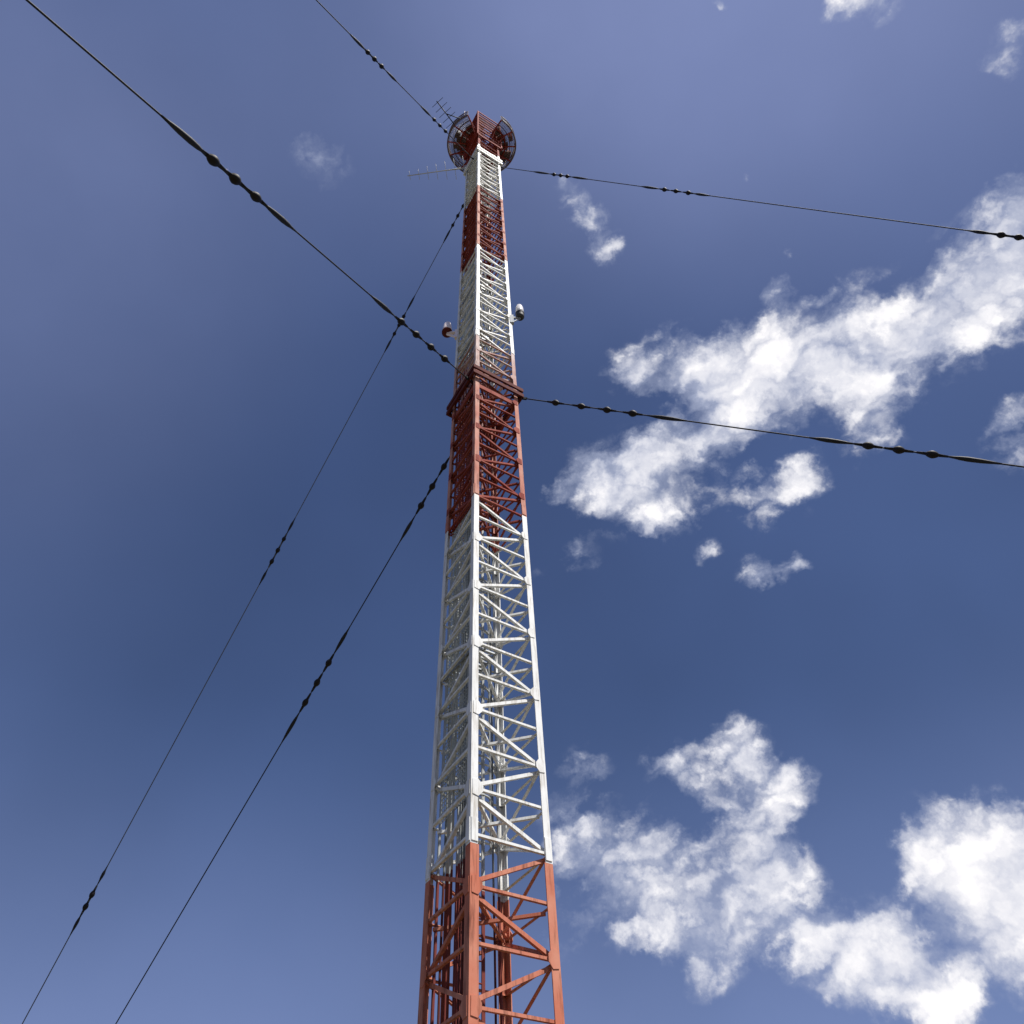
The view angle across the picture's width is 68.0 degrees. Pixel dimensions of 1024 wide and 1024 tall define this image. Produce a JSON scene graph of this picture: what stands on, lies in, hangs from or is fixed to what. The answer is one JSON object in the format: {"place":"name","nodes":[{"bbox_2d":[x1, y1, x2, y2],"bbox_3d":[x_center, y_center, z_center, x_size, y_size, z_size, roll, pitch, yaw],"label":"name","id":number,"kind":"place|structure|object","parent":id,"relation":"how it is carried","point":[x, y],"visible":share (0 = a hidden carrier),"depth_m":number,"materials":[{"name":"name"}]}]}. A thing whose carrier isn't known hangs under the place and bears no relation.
{"place":"outdoors","nodes":[
{"label":"outdoors","id":0,"kind":"place"},
{"bbox_2d":[0,0,1023,1023],"label":"sky","id":1,"kind":"structure","parent":0,"point":[781,677],"materials":[{"name":"blue"}]},
{"label":"ground","id":2,"kind":"structure","parent":0,"visible":0},
{"bbox_2d":[26,0,472,384],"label":"guy wire","id":3,"kind":"object","parent":2,"relation":"attached to","point":[234,178],"visible":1,"depth_m":14.40,"materials":[{"name":"metal"}]},
{"bbox_2d":[316,0,474,160],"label":"guy wire","id":4,"kind":"object","parent":2,"relation":"attached to","point":[374,58],"visible":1,"depth_m":33.16,"materials":[{"name":"metal"}]},
{"bbox_2d":[417,111,564,1023],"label":"lattice mast","id":5,"kind":"object","parent":2,"relation":"on","point":[467,1002],"visible":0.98,"depth_m":16.02,"materials":[{"name":"white metal"}]},
{"bbox_2d":[22,204,463,1023],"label":"guy wire","id":6,"kind":"object","parent":5,"relation":"attached to","point":[86,904],"visible":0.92,"depth_m":34.59,"materials":[{"name":"metal"}]},
{"bbox_2d":[115,456,449,1023],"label":"guy wire","id":7,"kind":"object","parent":5,"relation":"attached to","point":[328,663],"visible":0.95,"depth_m":24.64,"materials":[{"name":"metal"}]},
{"bbox_2d":[407,156,465,179],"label":"log periodic antenna","id":8,"kind":"object","parent":5,"relation":"attached to","point":[440,171],"visible":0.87,"depth_m":48.73,"materials":[{"name":"grey metal"}]},
{"bbox_2d":[434,97,459,125],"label":"yagi antenna","id":9,"kind":"object","parent":5,"relation":"attached to","point":[446,113],"visible":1,"depth_m":51.39,"materials":[{"name":"metal"}]},
{"bbox_2d":[442,321,457,339],"bbox_3d":[-2.452,-7.189,30.208,0.667,1.591,0.420,0,-52,-2],"label":"obstruction light","id":10,"kind":"object","parent":5,"relation":"attached to","point":[447,332],"visible":0.99,"depth_m":29.99,"materials":[{"name":"red paint"}]},
{"bbox_2d":[510,304,523,324],"bbox_3d":[0.197,-7.813,30.063,0.587,1.771,0.360,0,-52,-2],"label":"obstruction light","id":11,"kind":"object","parent":5,"relation":"attached to","point":[519,313],"visible":1,"depth_m":29.82,"materials":[{"name":"metal"}]},
{"bbox_2d":[497,166,1023,240],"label":"guy wire","id":12,"kind":"object","parent":2,"relation":"attached to","point":[1017,237],"visible":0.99,"depth_m":31.12,"materials":[{"name":"metal"}]},
{"bbox_2d":[510,395,1023,467],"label":"guy wire","id":13,"kind":"object","parent":2,"relation":"attached to","point":[932,454],"visible":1,"depth_m":19.44,"materials":[{"name":"metal"}]}
]}

